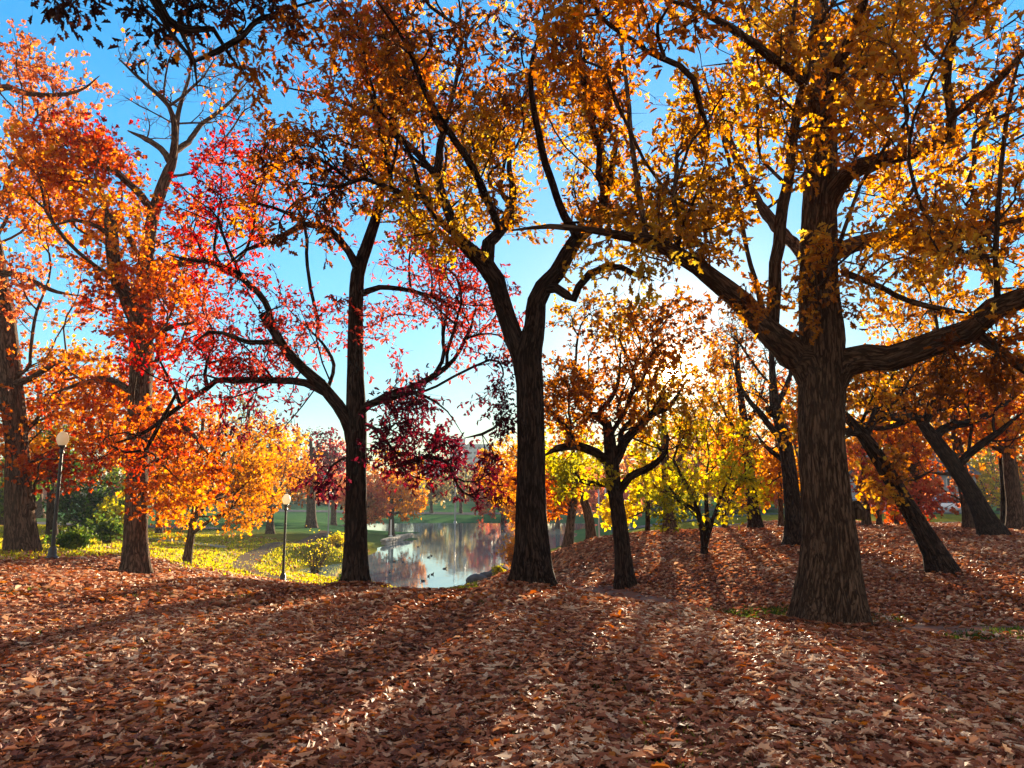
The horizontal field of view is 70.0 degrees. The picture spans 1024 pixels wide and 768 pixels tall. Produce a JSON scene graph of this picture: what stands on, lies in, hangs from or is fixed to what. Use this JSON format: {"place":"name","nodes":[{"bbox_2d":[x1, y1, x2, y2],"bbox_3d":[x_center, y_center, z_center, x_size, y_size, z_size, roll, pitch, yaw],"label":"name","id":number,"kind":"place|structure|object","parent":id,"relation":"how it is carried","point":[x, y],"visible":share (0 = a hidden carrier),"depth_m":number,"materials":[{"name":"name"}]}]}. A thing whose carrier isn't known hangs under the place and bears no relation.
{"place":"outdoors","nodes":[
{"label":"outdoors","id":0,"kind":"place"},
{"bbox_2d":[37,522,221,528],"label":"road","id":1,"kind":"structure","parent":0,"point":[153,526],"depth_m":64.19,"materials":[{"name":"grey asphalt"}]},
{"bbox_2d":[41,531,225,547],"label":"path","id":2,"kind":"structure","parent":0,"point":[215,545],"depth_m":45.43,"materials":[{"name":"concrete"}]},
{"bbox_2d":[229,530,331,582],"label":"path","id":3,"kind":"structure","parent":0,"point":[258,552],"depth_m":44.48,"materials":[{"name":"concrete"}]},
{"bbox_2d":[298,523,597,587],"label":"pond water","id":4,"kind":"structure","parent":0,"point":[461,552],"depth_m":56.44,"materials":[{"name":"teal liquid"}]},
{"bbox_2d":[148,507,783,514],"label":"road","id":5,"kind":"structure","parent":0,"point":[463,513],"depth_m":139.13,"materials":[{"name":"grey asphalt"}]},
{"bbox_2d":[0,491,1023,767],"bbox_3d":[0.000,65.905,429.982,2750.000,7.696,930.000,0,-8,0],"label":"ground","id":6,"kind":"structure","parent":0,"point":[296,531],"depth_m":17.57,"materials":[{"name":"plant"}]},
{"bbox_2d":[0,457,42,524],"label":"maple tree","id":7,"kind":"object","parent":6,"relation":"on","point":[37,497],"visible":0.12,"depth_m":50.98,"materials":[{"name":"brown plant"}]},
{"bbox_2d":[0,384,93,517],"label":"maple tree","id":8,"kind":"object","parent":6,"relation":"on","point":[39,512],"visible":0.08,"depth_m":73.86,"materials":[{"name":"brown plant"}]},
{"bbox_2d":[30,425,79,540],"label":"maple tree","id":9,"kind":"object","parent":6,"relation":"on","point":[50,507],"visible":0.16,"depth_m":33.45,"materials":[{"name":"orange plant"}]},
{"bbox_2d":[46,429,69,559],"bbox_3d":[-12.904,3.099,20.770,0.340,3.670,0.340,0,-8,0],"label":"street lamp","id":10,"kind":"object","parent":6,"relation":"on","point":[62,439],"visible":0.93,"depth_m":20.74,"materials":[{"name":"black metal"}]},
{"bbox_2d":[0,18,122,552],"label":"maple tree","id":11,"kind":"object","parent":6,"relation":"on","point":[20,530],"visible":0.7,"depth_m":22.89,"materials":[{"name":"brown plant"}]},
{"bbox_2d":[43,478,83,502],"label":"tree","id":12,"kind":"object","parent":6,"relation":"on","point":[44,494],"visible":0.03,"depth_m":173.13,"materials":[{"name":"green plant"}]},
{"bbox_2d":[43,523,108,550],"bbox_3d":[-15.828,5.574,26.532,1.753,1.063,1.640,-4,-10,27],"label":"bush","id":13,"kind":"object","parent":6,"relation":"on","point":[76,540],"visible":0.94,"depth_m":26.29,"materials":[{"name":"green plant"}]},
{"bbox_2d":[40,456,125,531],"bbox_3d":[-25.002,6.917,43.366,5.255,5.224,4.677,0,-8,0],"label":"bush","id":14,"kind":"object","parent":6,"relation":"on","point":[88,502],"visible":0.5,"depth_m":42.86,"materials":[{"name":"green plant"}]},
{"bbox_2d":[78,467,120,501],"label":"tree","id":15,"kind":"object","parent":6,"relation":"on","point":[95,489],"visible":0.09,"depth_m":194.39,"materials":[{"name":"green plant"}]},
{"bbox_2d":[86,509,123,543],"bbox_3d":[-19.462,6.914,35.409,2.233,1.695,1.923,6,-10,-35],"label":"bush","id":16,"kind":"object","parent":6,"relation":"on","point":[111,530],"visible":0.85,"depth_m":35.15,"materials":[{"name":"green plant"}]},
{"bbox_2d":[89,491,124,538],"bbox_3d":[-22.467,7.643,41.268,2.428,3.207,2.170,-6,-10,35],"label":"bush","id":17,"kind":"object","parent":6,"relation":"on","point":[104,508],"visible":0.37,"depth_m":40.93,"materials":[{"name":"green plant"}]},
{"bbox_2d":[58,373,157,504],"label":"maple tree","id":18,"kind":"object","parent":6,"relation":"on","point":[110,471],"visible":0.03,"depth_m":76.75,"materials":[{"name":"brown plant"}]},
{"bbox_2d":[0,20,263,573],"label":"maple tree","id":19,"kind":"object","parent":6,"relation":"on","point":[141,294],"visible":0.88,"depth_m":19.80,"materials":[{"name":"brown plant"}]},
{"bbox_2d":[113,435,190,533],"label":"maple tree","id":20,"kind":"object","parent":6,"relation":"on","point":[158,530],"visible":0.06,"depth_m":53.88,"materials":[{"name":"brown plant"}]},
{"bbox_2d":[27,0,378,114],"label":"oak tree","id":21,"kind":"object","parent":6,"relation":"on","point":[282,14],"visible":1,"depth_m":7.89,"materials":[{"name":"brown plant"}]},
{"bbox_2d":[209,459,234,501],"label":"tree","id":22,"kind":"object","parent":6,"relation":"on","point":[217,487],"visible":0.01,"depth_m":193.45,"materials":[{"name":"brown plant"}]},
{"bbox_2d":[148,385,302,563],"bbox_3d":[-12.300,3.998,30.369,6.561,7.915,5.427,-3,-9,20],"label":"maple tree","id":23,"kind":"object","parent":6,"relation":"on","point":[246,478],"visible":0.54,"depth_m":30.00,"materials":[{"name":"brown plant"}]},
{"bbox_2d":[0,524,473,588],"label":"fallen leaves","id":24,"kind":"object","parent":6,"relation":"on","point":[211,568],"visible":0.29,"depth_m":40.20,"materials":[{"name":"yellow plant"}]},
{"bbox_2d":[0,524,477,587],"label":"grass","id":25,"kind":"structure","parent":6,"relation":"on","point":[151,533],"depth_m":37.79,"materials":[{"name":"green plant"}]},
{"bbox_2d":[215,385,288,527],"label":"maple tree","id":26,"kind":"object","parent":6,"relation":"on","point":[239,421],"visible":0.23,"depth_m":71.86,"materials":[{"name":"brown plant"}]},
{"bbox_2d":[223,478,286,504],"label":"tree","id":27,"kind":"object","parent":6,"relation":"on","point":[274,488],"visible":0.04,"depth_m":174.62,"materials":[{"name":"brown plant"}]},
{"bbox_2d":[224,409,323,533],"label":"maple tree","id":28,"kind":"object","parent":6,"relation":"on","point":[269,529],"visible":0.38,"depth_m":63.17,"materials":[{"name":"brown plant"}]},
{"bbox_2d":[280,493,290,580],"bbox_3d":[-8.993,6.046,28.924,0.340,3.500,0.340,0,-8,0],"label":"street lamp","id":29,"kind":"object","parent":6,"relation":"on","point":[286,499],"visible":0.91,"depth_m":28.90,"materials":[{"name":"black metal"}]},
{"bbox_2d":[53,0,525,582],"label":"oak tree","id":30,"kind":"object","parent":6,"relation":"on","point":[351,414],"visible":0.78,"depth_m":14.98,"materials":[{"name":"red plant"}]},
{"bbox_2d":[274,468,315,503],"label":"tree","id":31,"kind":"object","parent":6,"relation":"on","point":[303,499],"visible":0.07,"depth_m":187.25,"materials":[{"name":"brown plant"}]},
{"bbox_2d":[276,426,345,527],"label":"oak tree","id":32,"kind":"object","parent":6,"relation":"on","point":[311,518],"visible":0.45,"depth_m":80.86,"materials":[{"name":"brown plant"}]},
{"bbox_2d":[294,528,331,573],"bbox_3d":[-10.602,8.983,39.244,2.046,2.765,2.637,0,-8,0],"label":"bush","id":33,"kind":"object","parent":6,"relation":"on","point":[314,568],"visible":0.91,"depth_m":38.97,"materials":[{"name":"yellow plant"}]},
{"bbox_2d":[324,475,329,536],"bbox_3d":[-16.296,10.766,64.210,0.312,5.427,2.105,0,-8,0],"label":"light pole","id":34,"kind":"object","parent":6,"relation":"on","point":[328,515],"visible":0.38,"depth_m":64.88,"materials":[{"name":"metal"}]},
{"bbox_2d":[316,473,343,504],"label":"tree","id":35,"kind":"object","parent":6,"relation":"on","point":[342,481],"visible":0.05,"depth_m":178.86,"materials":[{"name":"brown plant"}]},
{"bbox_2d":[326,531,343,546],"bbox_3d":[-13.415,12.044,56.734,1.753,1.273,2.082,6,-11,-37],"label":"bush","id":36,"kind":"object","parent":6,"relation":"on","point":[337,541],"visible":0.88,"depth_m":56.69,"materials":[{"name":"yellow plant"}]},
{"bbox_2d":[302,438,373,525],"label":"maple tree","id":37,"kind":"object","parent":6,"relation":"on","point":[333,520],"visible":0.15,"depth_m":98.32,"materials":[{"name":"brown plant"}]},
{"bbox_2d":[335,465,394,533],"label":"maple tree","id":38,"kind":"object","parent":6,"relation":"on","point":[374,501],"visible":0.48,"depth_m":74.48,"materials":[{"name":"brown plant"}]},
{"bbox_2d":[389,520,392,536],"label":"marker post","id":39,"kind":"object","parent":6,"relation":"on","point":[390,535],"visible":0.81,"depth_m":74.57,"materials":[{"name":"white paint"}]},
{"bbox_2d":[380,533,412,544],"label":"stone edging","id":40,"kind":"object","parent":6,"relation":"on","point":[390,540],"visible":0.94,"depth_m":68.98,"materials":[{"name":"grey stone"}]},
{"bbox_2d":[367,450,430,535],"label":"maple tree","id":41,"kind":"object","parent":6,"relation":"on","point":[404,507],"visible":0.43,"depth_m":78.42,"materials":[{"name":"brown plant"}]},
{"bbox_2d":[383,469,424,499],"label":"tree","id":42,"kind":"object","parent":6,"relation":"on","point":[402,485],"visible":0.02,"depth_m":230.22,"materials":[{"name":"brown plant"}]},
{"bbox_2d":[410,477,450,512],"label":"elm tree","id":43,"kind":"object","parent":6,"relation":"on","point":[430,498],"visible":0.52,"depth_m":137.69,"materials":[{"name":"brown plant"}]},
{"bbox_2d":[415,454,445,488],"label":"apartment tower","id":44,"kind":"structure","parent":6,"relation":"on","point":[427,470],"depth_m":288.10,"materials":[{"name":"concrete"}]},
{"bbox_2d":[420,471,471,499],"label":"tree","id":45,"kind":"object","parent":6,"relation":"on","point":[446,487],"visible":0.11,"depth_m":229.54,"materials":[{"name":"brown plant"}]},
{"bbox_2d":[220,0,679,589],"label":"oak tree","id":46,"kind":"object","parent":6,"relation":"on","point":[398,106],"visible":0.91,"depth_m":13.27,"materials":[{"name":"orange plant"}]},
{"bbox_2d":[433,458,476,512],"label":"elm tree","id":47,"kind":"object","parent":6,"relation":"on","point":[450,489],"visible":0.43,"depth_m":137.89,"materials":[{"name":"brown plant"}]},
{"bbox_2d":[454,484,455,522],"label":"light pole","id":48,"kind":"object","parent":6,"relation":"on","point":[455,509],"visible":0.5,"depth_m":116.18,"materials":[{"name":"metal"}]},
{"bbox_2d":[447,466,479,499],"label":"tree","id":49,"kind":"object","parent":6,"relation":"on","point":[462,486],"visible":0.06,"depth_m":230.29,"materials":[{"name":"green plant"}]},
{"bbox_2d":[450,438,491,495],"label":"apartment tower","id":50,"kind":"structure","parent":6,"relation":"on","point":[472,454],"depth_m":299.20,"materials":[{"name":"concrete"}]},
{"bbox_2d":[466,573,487,582],"bbox_3d":[-1.704,10.240,38.139,1.461,0.702,0.971,0,-9,1],"label":"shore rock","id":51,"kind":"object","parent":6,"relation":"on","point":[472,578],"visible":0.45,"depth_m":37.85,"materials":[{"name":"grey stone"}]},
{"bbox_2d":[479,571,495,577],"bbox_3d":[-1.132,10.276,38.607,1.688,0.839,1.193,7,-11,-39],"label":"shore rock","id":52,"kind":"object","parent":6,"relation":"on","point":[488,573],"visible":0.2,"depth_m":38.22,"materials":[{"name":"grey stone"}]},
{"bbox_2d":[464,465,514,523],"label":"maple tree","id":53,"kind":"object","parent":6,"relation":"on","point":[490,511],"visible":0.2,"depth_m":109.81,"materials":[{"name":"brown plant"}]},
{"bbox_2d":[488,564,505,575],"bbox_3d":[-0.656,8.941,35.051,0.765,0.726,0.722,-4,-9,26],"label":"bush","id":54,"kind":"object","parent":6,"relation":"on","point":[496,569],"visible":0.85,"depth_m":34.97,"materials":[{"name":"yellow plant"}]},
{"bbox_2d":[496,527,514,568],"bbox_3d":[0.223,9.311,41.047,2.287,2.582,2.169,0,-8,0],"label":"bush","id":55,"kind":"object","parent":6,"relation":"on","point":[509,549],"visible":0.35,"depth_m":40.94,"materials":[{"name":"brown plant"}]},
{"bbox_2d":[0,586,1022,767],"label":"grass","id":56,"kind":"structure","parent":6,"relation":"on","point":[491,685],"depth_m":5.68,"materials":[{"name":"green plant"}]},
{"bbox_2d":[0,580,1023,767],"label":"fallen leaves","id":57,"kind":"object","parent":6,"relation":"on","point":[870,648],"visible":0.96,"depth_m":5.75,"materials":[{"name":"brown plant"}]},
{"bbox_2d":[0,520,1023,640],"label":"fallen leaves","id":58,"kind":"object","parent":6,"relation":"on","point":[68,576],"visible":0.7,"depth_m":16.19,"materials":[{"name":"brown plant"}]},
{"bbox_2d":[500,459,548,535],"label":"maple tree","id":59,"kind":"object","parent":6,"relation":"on","point":[510,507],"visible":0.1,"depth_m":47.04,"materials":[{"name":"brown plant"}]},
{"bbox_2d":[503,443,559,473],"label":"tree","id":60,"kind":"object","parent":6,"relation":"on","point":[513,456],"visible":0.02,"depth_m":154.46,"materials":[{"name":"brown plant"}]},
{"bbox_2d":[474,431,596,539],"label":"maple tree","id":61,"kind":"object","parent":6,"relation":"on","point":[590,530],"visible":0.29,"depth_m":34.61,"materials":[{"name":"brown plant"}]},
{"bbox_2d":[545,444,587,528],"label":"oak tree","id":62,"kind":"object","parent":6,"relation":"on","point":[557,524],"visible":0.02,"depth_m":96.12,"materials":[{"name":"yellow plant"}]},
{"bbox_2d":[545,420,603,548],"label":"maple tree","id":63,"kind":"object","parent":6,"relation":"on","point":[572,505],"visible":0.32,"depth_m":32.25,"materials":[{"name":"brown plant"}]},
{"bbox_2d":[567,458,603,509],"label":"tree","id":64,"kind":"object","parent":6,"relation":"on","point":[589,468],"depth_m":153.17,"materials":[{"name":"brown plant"}]},
{"bbox_2d":[598,479,600,536],"bbox_3d":[4.915,7.263,40.448,0.300,4.026,2.068,0,-8,0],"label":"light pole","id":65,"kind":"object","parent":6,"relation":"on","point":[598,516],"visible":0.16,"depth_m":41.27,"materials":[{"name":"metal"}]},
{"bbox_2d":[576,474,644,516],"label":"maple tree","id":66,"kind":"object","parent":6,"relation":"on","point":[593,501],"visible":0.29,"depth_m":92.43,"materials":[{"name":"brown plant"}]},
{"bbox_2d":[592,451,654,502],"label":"tree","id":67,"kind":"object","parent":6,"relation":"on","point":[623,465],"visible":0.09,"depth_m":143.19,"materials":[{"name":"brown plant"}]},
{"bbox_2d":[542,283,734,588],"bbox_3d":[3.288,1.352,20.008,6.126,8.830,5.248,0,-8,0],"label":"oak tree","id":68,"kind":"object","parent":6,"relation":"on","point":[610,457],"visible":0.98,"depth_m":19.65,"materials":[{"name":"orange plant"}]},
{"bbox_2d":[594,421,695,531],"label":"birch tree","id":69,"kind":"object","parent":6,"relation":"on","point":[605,514],"visible":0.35,"depth_m":35.40,"materials":[{"name":"yellow plant"}]},
{"bbox_2d":[625,442,686,508],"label":"tree","id":70,"kind":"object","parent":6,"relation":"on","point":[648,451],"visible":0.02,"depth_m":143.20,"materials":[{"name":"yellow plant"}]},
{"bbox_2d":[621,398,715,530],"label":"maple tree","id":71,"kind":"object","parent":6,"relation":"on","point":[666,523],"visible":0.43,"depth_m":32.04,"materials":[{"name":"yellow plant"}]},
{"bbox_2d":[652,414,740,515],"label":"maple tree","id":72,"kind":"object","parent":6,"relation":"on","point":[698,464],"visible":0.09,"depth_m":113.19,"materials":[{"name":"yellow plant"}]},
{"bbox_2d":[688,437,721,506],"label":"tree","id":73,"kind":"object","parent":6,"relation":"on","point":[709,492],"visible":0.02,"depth_m":152.20,"materials":[{"name":"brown plant"}]},
{"bbox_2d":[635,380,776,553],"bbox_3d":[6.245,2.799,23.920,4.251,6.177,3.657,-7,-11,38],"label":"birch tree","id":74,"kind":"object","parent":6,"relation":"on","point":[716,478],"visible":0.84,"depth_m":23.61,"materials":[{"name":"yellow plant"}]},
{"bbox_2d":[673,344,763,527],"bbox_3d":[9.296,2.522,33.945,4.117,9.036,3.986,0,-8,0],"label":"maple tree","id":75,"kind":"object","parent":6,"relation":"on","point":[717,448],"visible":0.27,"depth_m":34.15,"materials":[{"name":"yellow plant"}]},
{"bbox_2d":[692,345,765,513],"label":"maple tree","id":76,"kind":"object","parent":6,"relation":"on","point":[731,400],"visible":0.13,"depth_m":120.27,"materials":[{"name":"brown plant"}]},
{"bbox_2d":[686,321,799,528],"bbox_3d":[10.519,1.787,32.925,4.960,9.986,5.088,0,-8,0],"label":"maple tree","id":77,"kind":"object","parent":6,"relation":"on","point":[755,521],"visible":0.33,"depth_m":32.67,"materials":[{"name":"orange plant"}]},
{"bbox_2d":[709,459,782,511],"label":"maple tree","id":78,"kind":"object","parent":6,"relation":"on","point":[715,497],"visible":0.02,"depth_m":127.92,"materials":[{"name":"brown plant"}]},
{"bbox_2d":[512,0,1023,627],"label":"oak tree","id":79,"kind":"object","parent":6,"relation":"on","point":[814,354],"visible":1,"depth_m":10.44,"materials":[{"name":"orange plant"}]},
{"bbox_2d":[700,307,847,545],"bbox_3d":[9.412,1.424,26.212,5.310,9.233,3.991,4,-9,-22],"label":"oak tree","id":80,"kind":"object","parent":6,"relation":"on","point":[792,532],"visible":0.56,"depth_m":25.81,"materials":[{"name":"orange plant"}]},
{"bbox_2d":[754,433,800,525],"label":"maple tree","id":81,"kind":"object","parent":6,"relation":"on","point":[768,458],"visible":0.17,"depth_m":34.40,"materials":[{"name":"brown plant"}]},
{"bbox_2d":[757,401,800,497],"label":"maple tree","id":82,"kind":"object","parent":6,"relation":"on","point":[773,440],"visible":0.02,"depth_m":117.40,"materials":[{"name":"brown plant"}]},
{"bbox_2d":[761,368,847,478],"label":"maple tree","id":83,"kind":"object","parent":6,"relation":"on","point":[783,379],"visible":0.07,"depth_m":30.21,"materials":[{"name":"brown plant"}]},
{"bbox_2d":[706,603,1023,641],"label":"grass","id":84,"kind":"structure","parent":6,"relation":"on","point":[955,637],"depth_m":10.62,"materials":[{"name":"green plant"}]},
{"bbox_2d":[774,332,976,574],"bbox_3d":[8.763,1.736,18.138,5.711,6.348,3.444,4,-9,-23],"label":"oak tree","id":85,"kind":"object","parent":6,"relation":"on","point":[936,555],"visible":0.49,"depth_m":17.61,"materials":[{"name":"orange plant"}]},
{"bbox_2d":[846,409,906,525],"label":"maple tree","id":86,"kind":"object","parent":6,"relation":"on","point":[867,520],"visible":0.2,"depth_m":37.18,"materials":[{"name":"brown plant"}]},
{"bbox_2d":[853,431,910,524],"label":"maple tree","id":87,"kind":"object","parent":6,"relation":"on","point":[878,515],"visible":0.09,"depth_m":37.77,"materials":[{"name":"brown plant"}]},
{"bbox_2d":[845,336,969,527],"bbox_3d":[19.124,2.351,36.127,6.379,10.048,5.432,5,-10,-30],"label":"maple tree","id":88,"kind":"object","parent":6,"relation":"on","point":[913,469],"visible":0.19,"depth_m":35.53,"materials":[{"name":"brown plant"}]},
{"bbox_2d":[873,453,945,524],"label":"maple tree","id":89,"kind":"object","parent":6,"relation":"on","point":[898,519],"visible":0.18,"depth_m":38.11,"materials":[{"name":"brown plant"}]},
{"bbox_2d":[849,451,980,512],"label":"house","id":90,"kind":"structure","parent":6,"relation":"on","point":[946,480],"depth_m":87.33,"materials":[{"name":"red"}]},
{"bbox_2d":[946,478,957,487],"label":"window","id":91,"kind":"structure","parent":90,"relation":"in","point":[948,482],"depth_m":87.12,"materials":[{"name":"glass"}]},
{"bbox_2d":[845,285,1023,535],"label":"oak tree","id":92,"kind":"object","parent":6,"relation":"on","point":[986,519],"visible":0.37,"depth_m":27.67,"materials":[{"name":"orange plant"}]},
{"bbox_2d":[891,381,982,451],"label":"maple tree","id":93,"kind":"object","parent":6,"relation":"on","point":[941,422],"visible":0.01,"depth_m":119.55,"materials":[{"name":"brown plant"}]},
{"bbox_2d":[873,378,1023,527],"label":"maple tree","id":94,"kind":"object","parent":6,"relation":"on","point":[931,491],"visible":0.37,"depth_m":33.44,"materials":[{"name":"brown plant"}]},
{"bbox_2d":[972,449,998,505],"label":"tree","id":95,"kind":"object","parent":6,"relation":"on","point":[987,472],"visible":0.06,"depth_m":151.65,"materials":[{"name":"brown plant"}]},
{"bbox_2d":[952,377,1023,528],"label":"maple tree","id":96,"kind":"object","parent":6,"relation":"on","point":[1014,518],"visible":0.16,"depth_m":32.46,"materials":[{"name":"brown plant"}]},
{"bbox_2d":[959,361,1023,524],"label":"maple tree","id":97,"kind":"object","parent":6,"relation":"on","point":[1002,506],"visible":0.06,"depth_m":33.58,"materials":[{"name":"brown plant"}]},
{"bbox_2d":[964,427,1023,510],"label":"maple tree","id":98,"kind":"object","parent":6,"relation":"on","point":[984,477],"visible":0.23,"depth_m":103.32,"materials":[{"name":"yellow plant"}]},
{"bbox_2d":[991,436,1023,494],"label":"maple tree","id":99,"kind":"object","parent":6,"relation":"on","point":[1020,473],"visible":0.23,"depth_m":74.30,"materials":[{"name":"brown plant"}]},
{"bbox_2d":[0,0,1023,490],"label":"sky","id":100,"kind":"structure","parent":0,"point":[528,261],"materials":[{"name":"blue"}]},
{"bbox_2d":[571,585,1023,633],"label":"path","id":101,"kind":"structure","parent":0,"point":[635,595],"depth_m":17.39,"materials":[{"name":"soil"}]},
{"bbox_2d":[611,512,999,532],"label":"road","id":102,"kind":"structure","parent":0,"point":[641,526],"depth_m":72.25,"materials":[{"name":"grey asphalt"}]},
{"bbox_2d":[930,498,960,511],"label":"parked car","id":103,"kind":"object","parent":102,"relation":"on","point":[945,504],"visible":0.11,"depth_m":70.16,"materials":[{"name":"paint"}]},
{"bbox_2d":[714,520,961,526],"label":"path","id":104,"kind":"structure","parent":0,"point":[774,520],"depth_m":46.29,"materials":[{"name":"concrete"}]}
]}

